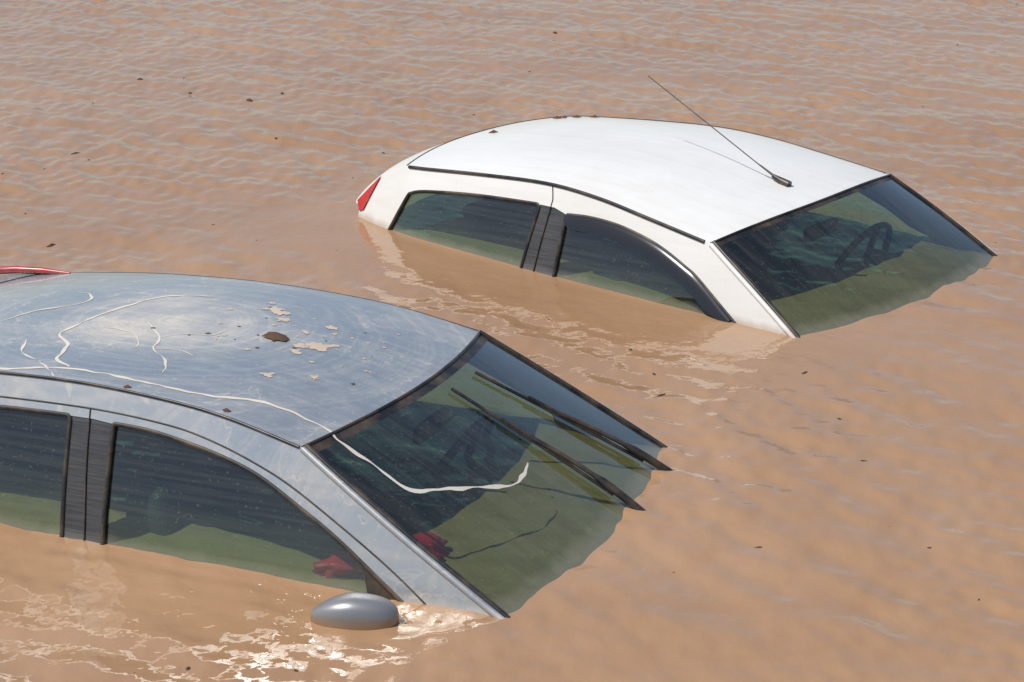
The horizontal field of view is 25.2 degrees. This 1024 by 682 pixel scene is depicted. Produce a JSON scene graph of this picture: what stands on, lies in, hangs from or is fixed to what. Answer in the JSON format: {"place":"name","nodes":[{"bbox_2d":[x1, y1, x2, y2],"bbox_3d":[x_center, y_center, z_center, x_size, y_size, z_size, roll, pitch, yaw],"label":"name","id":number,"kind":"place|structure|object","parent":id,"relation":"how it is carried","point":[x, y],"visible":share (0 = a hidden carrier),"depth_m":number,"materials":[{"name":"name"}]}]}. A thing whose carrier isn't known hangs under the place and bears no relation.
{"place":"outdoors","nodes":[
{"label":"outdoors","id":0,"kind":"place"},
{"bbox_2d":[105,427,116,540],"bbox_3d":[-1.187,0.433,6.682,3.003,0.585,0.218,9,21,25],"label":"door lining","id":1,"kind":"object","parent":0,"point":[110,485],"depth_m":6.66,"materials":[{"name":"grey"}]},
{"bbox_2d":[0,373,490,615],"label":"pillar","id":2,"kind":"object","parent":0,"point":[421,578],"visible":0.59,"depth_m":6.43,"materials":[{"name":"silver metal"}]},
{"bbox_2d":[0,405,71,537],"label":"window seal","id":3,"kind":"object","parent":2,"relation":"attached to","point":[66,454],"depth_m":6.69,"materials":[{"name":"rubber"}]},
{"bbox_2d":[64,416,111,542],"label":"pillar side","id":4,"kind":"structure","parent":2,"relation":"attached to","point":[99,437],"depth_m":6.67,"materials":[{"name":"black plastic"}]},
{"bbox_2d":[83,409,90,540],"bbox_3d":[-1.239,0.435,6.672,0.008,0.450,0.168,2,19,6],"label":"door gap","id":5,"kind":"object","parent":4,"relation":"attached to","point":[85,475],"depth_m":6.66,"materials":[{"name":"rubber"}]},
{"bbox_2d":[0,396,426,604],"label":"door gap","id":6,"kind":"object","parent":2,"relation":"attached to","point":[358,541],"depth_m":6.47,"materials":[{"name":"rubber"}]},
{"bbox_2d":[0,273,478,446],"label":"roof panel","id":7,"kind":"structure","parent":2,"relation":"on","point":[421,348],"depth_m":7.07,"materials":[{"name":"silver metal"}]},
{"bbox_2d":[0,274,33,281],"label":"hatch","id":8,"kind":"object","parent":7,"relation":"attached to","point":[7,277],"visible":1,"depth_m":8.04,"materials":[{"name":"silver metal"}]},
{"bbox_2d":[0,274,39,282],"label":"hatch gap","id":9,"kind":"object","parent":8,"relation":"attached to","point":[19,278],"visible":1,"depth_m":8.00,"materials":[{"name":"rubber"}]},
{"bbox_2d":[0,266,70,273],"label":"lamp cluster","id":10,"kind":"object","parent":7,"relation":"attached to","point":[19,269],"visible":1,"depth_m":8.04,"materials":[{"name":"red plastic"}]},
{"bbox_2d":[21,339,53,375],"bbox_3d":[-1.442,0.051,6.905,0.041,0.006,0.383,-8,20,-22],"label":"mud line","id":11,"kind":"object","parent":7,"relation":"on","point":[23,346],"visible":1,"depth_m":6.93,"materials":[{"name":"beige soil"}]},
{"bbox_2d":[2,292,93,320],"bbox_3d":[-1.482,-0.108,7.434,0.124,0.014,0.379,10,21,28],"label":"mud line","id":12,"kind":"object","parent":7,"relation":"on","point":[92,297],"visible":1,"depth_m":7.42,"materials":[{"name":"beige soil"}]},
{"bbox_2d":[106,327,138,347],"bbox_3d":[-1.193,-0.015,7.075,0.062,0.007,0.254,-10,21,-26],"label":"mud line","id":13,"kind":"object","parent":7,"relation":"on","point":[131,332],"visible":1,"depth_m":7.08,"materials":[{"name":"beige soil"}]},
{"bbox_2d":[55,295,213,366],"bbox_3d":[-1.246,-0.049,7.197,0.249,0.009,0.798,7,19,23],"label":"mud line","id":14,"kind":"object","parent":7,"relation":"on","point":[63,349],"visible":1,"depth_m":7.21,"materials":[{"name":"beige soil"}]},
{"bbox_2d":[0,371,299,448],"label":"roof drip moulding","id":15,"kind":"object","parent":7,"relation":"attached to","point":[161,399],"visible":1,"depth_m":6.59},
{"bbox_2d":[147,321,166,371],"bbox_3d":[-1.084,0.012,6.993,0.032,0.005,0.501,-4,19,-12],"label":"mud line","id":16,"kind":"object","parent":7,"relation":"on","point":[157,342],"visible":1,"depth_m":7.00,"materials":[{"name":"beige soil"}]},
{"bbox_2d":[0,366,527,492],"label":"mud line","id":17,"kind":"object","parent":7,"relation":"on","point":[499,486],"visible":1,"depth_m":6.61,"materials":[{"name":"beige soil"}]},
{"bbox_2d":[260,372,274,377],"bbox_3d":[-0.726,0.098,6.790,0.046,0.006,0.041,8,19,23],"label":"mud flake","id":18,"kind":"object","parent":7,"relation":"on","point":[268,374],"visible":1,"depth_m":6.79,"materials":[{"name":"beige soil"}]},
{"bbox_2d":[263,306,284,311],"bbox_3d":[-0.767,-0.101,7.359,0.062,0.004,0.060,-17,25,-40],"label":"mud flake","id":19,"kind":"object","parent":7,"relation":"on","point":[274,309],"visible":1,"depth_m":7.37,"materials":[{"name":"beige soil"}]},
{"bbox_2d":[261,332,289,340],"bbox_3d":[-0.728,-0.020,7.088,0.098,0.019,0.065,14,23,35],"label":"dead leaf","id":20,"kind":"object","parent":7,"relation":"on","point":[276,336],"visible":1,"depth_m":7.07,"materials":[{"name":"brown plant"}]},
{"bbox_2d":[74,272,477,330],"bbox_3d":[-0.876,-0.166,7.742,1.652,0.088,0.024,8,20,21],"label":"roof drip moulding","id":21,"kind":"object","parent":7,"relation":"attached to","point":[281,284],"visible":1,"depth_m":7.68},
{"bbox_2d":[273,311,290,314],"bbox_3d":[-0.738,-0.092,7.333,0.053,0.003,0.058,-8,20,-22],"label":"mud flake","id":22,"kind":"object","parent":7,"relation":"on","point":[281,312],"visible":1,"depth_m":7.33,"materials":[{"name":"beige soil"}]},
{"bbox_2d":[275,317,290,321],"bbox_3d":[-0.726,-0.068,7.261,0.053,0.003,0.041,0,19,0],"label":"mud flake","id":23,"kind":"object","parent":7,"relation":"on","point":[283,319],"visible":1,"depth_m":7.26,"materials":[{"name":"beige soil"}]},
{"bbox_2d":[289,349,301,353],"bbox_3d":[-0.659,0.032,6.981,0.038,0.004,0.046,-4,19,-11],"label":"mud flake","id":24,"kind":"object","parent":7,"relation":"on","point":[295,351],"visible":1,"depth_m":6.98,"materials":[{"name":"beige soil"}]},
{"bbox_2d":[293,343,308,347],"bbox_3d":[-0.647,0.014,7.035,0.053,0.006,0.042,7,18,23],"label":"mud flake","id":25,"kind":"object","parent":7,"relation":"on","point":[301,345],"visible":1,"depth_m":7.03,"materials":[{"name":"beige soil"}]},
{"bbox_2d":[305,342,334,350],"bbox_3d":[-0.597,0.016,7.046,0.088,0.010,0.073,8,19,23],"label":"mud flake","id":26,"kind":"object","parent":7,"relation":"on","point":[317,346],"visible":1,"depth_m":7.04,"materials":[{"name":"beige soil"}]},
{"bbox_2d":[325,325,337,329],"bbox_3d":[-0.567,-0.043,7.219,0.046,0.004,0.036,8,19,23],"label":"mud flake","id":27,"kind":"object","parent":7,"relation":"on","point":[331,327],"visible":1,"depth_m":7.22,"materials":[{"name":"beige soil"}]},
{"bbox_2d":[301,330,480,446],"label":"windshield top trim","id":28,"kind":"structure","parent":7,"relation":"attached to","point":[462,352],"depth_m":6.77,"materials":[{"name":"black rubber"}]},
{"bbox_2d":[100,422,403,601],"bbox_3d":[-0.698,0.512,6.445,1.068,0.415,0.143,8,19,23],"label":"window seal","id":29,"kind":"object","parent":2,"relation":"attached to","point":[362,563],"depth_m":6.51,"materials":[{"name":"rubber"}]},
{"bbox_2d":[310,592,398,630],"bbox_3d":[-0.424,0.744,6.169,0.240,0.128,0.120,4,18,2],"label":"mirror housing","id":30,"kind":"object","parent":2,"relation":"attached to","point":[357,611],"visible":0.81,"depth_m":6.12,"materials":[{"name":"silver metal"}]},
{"bbox_2d":[363,568,395,599],"bbox_3d":[-0.331,0.699,6.285,0.219,0.146,0.032,12,22,31],"label":"panel","id":31,"kind":"object","parent":2,"relation":"attached to","point":[374,586],"visible":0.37,"depth_m":6.32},
{"bbox_2d":[305,443,510,617],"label":"windshield side trim","id":32,"kind":"structure","parent":2,"relation":"attached to","point":[404,531],"depth_m":6.29,"materials":[{"name":"silver metal"}]},
{"bbox_2d":[435,411,456,427],"bbox_3d":[-0.198,0.237,6.897,0.070,0.062,0.016,8,19,23],"label":"view mirror stalk","id":33,"kind":"object","parent":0,"point":[446,419],"visible":1,"depth_m":6.89,"materials":[{"name":"grey plastic"}]},
{"bbox_2d":[463,427,482,456],"bbox_3d":[-0.131,0.339,7.299,0.092,0.180,0.028,8,19,23],"label":"steering wheel spoke","id":34,"kind":"object","parent":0,"point":[471,445],"visible":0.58,"depth_m":7.28,"materials":[{"name":"black plastic"}]},
{"bbox_2d":[310,334,661,613],"bbox_3d":[0.072,0.415,6.828,0.910,0.497,1.421,8,19,23],"label":"windshield frit band","id":35,"kind":"object","parent":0,"point":[474,348],"visible":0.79,"depth_m":6.80,"materials":[{"name":"black glass"}]},
{"bbox_2d":[0,0,1023,681],"bbox_3d":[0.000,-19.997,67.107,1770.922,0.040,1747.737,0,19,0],"label":"water","id":36,"kind":"structure","parent":0,"point":[904,350],"depth_m":8.37,"materials":[{"name":"brown liquid"}]},
{"bbox_2d":[0,409,58,446],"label":"seat back","id":37,"kind":"object","parent":36,"relation":"in","point":[15,426],"visible":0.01,"depth_m":7.46,"materials":[{"name":"grey fabric"}]},
{"bbox_2d":[126,457,244,535],"bbox_3d":[-0.943,0.642,6.968,0.160,0.560,0.480,-8,13,27],"label":"front seat back","id":38,"kind":"object","parent":36,"relation":"in","point":[161,502],"visible":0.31,"depth_m":6.78,"materials":[{"name":"grey fabric"}]},
{"bbox_2d":[156,435,216,474],"bbox_3d":[-0.962,0.296,6.868,0.090,0.160,0.250,-5,14,26],"label":"front headrest","id":39,"kind":"object","parent":38,"relation":"on","point":[177,458],"visible":0.33,"depth_m":6.77,"materials":[{"name":"grey fabric"}]},
{"bbox_2d":[312,532,448,578],"bbox_3d":[-0.369,0.621,6.523,0.416,0.129,0.164,-8,19,-23],"label":"red bag","id":40,"kind":"object","parent":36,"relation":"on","point":[340,562],"visible":0.33,"depth_m":6.44,"materials":[{"name":"fabric"}]},
{"bbox_2d":[2,2,1002,672],"bbox_3d":[0.060,-0.603,10.144,6.404,0.028,9.886,0,19,0],"label":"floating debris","id":41,"kind":"object","parent":36,"relation":"on","point":[496,380],"visible":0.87,"depth_m":8.29,"materials":[{"name":"brown"}]},
{"bbox_2d":[356,76,996,337],"bbox_3d":[0.633,-0.518,9.605,2.786,1.186,1.506,12,23,40],"label":"white hatchback car","id":42,"kind":"object","parent":36,"relation":"in","point":[681,203],"visible":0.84,"depth_m":9.28,"materials":[{"name":"paint"}]},
{"bbox_3d":[0.072,0.415,6.828,0.910,0.497,1.421,8,19,23],"label":"windshield","id":43,"kind":"object","parent":36,"relation":"in","visible":0},
{"bbox_2d":[300,446,504,618],"bbox_3d":[-0.220,0.603,6.262,0.883,0.491,0.037,11,22,30],"label":"pillar bead","id":44,"kind":"object","parent":43,"relation":"attached to","point":[400,535],"visible":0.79,"depth_m":6.28,"materials":[{"name":"silver metal"}]},
{"bbox_2d":[412,407,449,443],"bbox_3d":[-0.244,0.255,6.923,0.025,0.060,0.220,13,21,21],"label":"view mirror","id":45,"kind":"object","parent":43,"relation":"attached to","point":[425,429],"visible":0.88,"depth_m":6.89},
{"bbox_2d":[451,387,613,495],"bbox_3d":[0.061,0.303,6.917,0.516,0.295,0.011,6,20,16],"label":"wiper blade","id":46,"kind":"object","parent":43,"relation":"attached to","point":[487,411],"visible":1,"depth_m":6.91,"materials":[{"name":"black rubber"}]},
{"bbox_2d":[474,371,643,461],"bbox_3d":[0.149,0.236,7.146,0.532,0.298,0.011,1,19,2],"label":"wiper blade","id":47,"kind":"object","parent":43,"relation":"attached to","point":[555,414],"visible":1,"depth_m":7.14,"materials":[{"name":"black rubber"}]},
{"bbox_2d":[488,340,666,445],"bbox_3d":[0.316,0.239,7.419,0.881,0.496,0.037,6,20,16],"label":"pillar bead","id":48,"kind":"object","parent":43,"relation":"attached to","point":[569,389],"visible":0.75,"depth_m":7.43,"materials":[{"name":"black rubber"}]},
{"bbox_3d":[0.040,0.705,6.933,0.500,0.240,1.260,13,21,21],"label":"dashboard","id":49,"kind":"object","parent":36,"relation":"in","visible":0},
{"bbox_2d":[431,415,493,475],"bbox_3d":[-0.185,0.399,7.342,0.215,0.347,0.397,8,19,23],"label":"steering wheel rim","id":50,"kind":"object","parent":49,"relation":"attached to","point":[472,429],"visible":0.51,"depth_m":7.18,"materials":[{"name":"black plastic"}]},
{"bbox_2d":[501,417,572,465],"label":"wiper bridge","id":51,"kind":"structure","parent":0,"point":[516,427],"depth_m":6.91,"materials":[{"name":"black metal"}]},
{"bbox_2d":[467,340,659,447],"bbox_3d":[-0.669,0.078,7.800,3.003,0.585,0.198,7,20,20],"label":"door lining","id":52,"kind":"object","parent":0,"point":[506,368],"depth_m":7.45,"materials":[{"name":"grey plastic"}]},
{"bbox_2d":[527,396,601,436],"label":"wiper bridge","id":53,"kind":"structure","parent":0,"point":[545,406],"depth_m":7.13,"materials":[{"name":"black metal"}]},
{"bbox_2d":[480,330,667,447],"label":"windshield side trim","id":54,"kind":"structure","parent":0,"point":[581,393],"depth_m":7.42,"materials":[{"name":"black rubber"}]},
{"bbox_2d":[531,436,645,510],"bbox_3d":[0.246,0.420,6.898,0.394,0.246,0.026,6,20,16],"label":"wiper arm","id":55,"kind":"object","parent":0,"point":[625,498],"visible":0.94,"depth_m":6.88},
{"bbox_2d":[559,412,672,470],"bbox_3d":[0.348,0.337,7.174,0.406,0.244,0.026,1,19,2],"label":"wiper arm","id":56,"kind":"object","parent":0,"point":[647,457],"visible":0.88,"depth_m":7.16}
]}

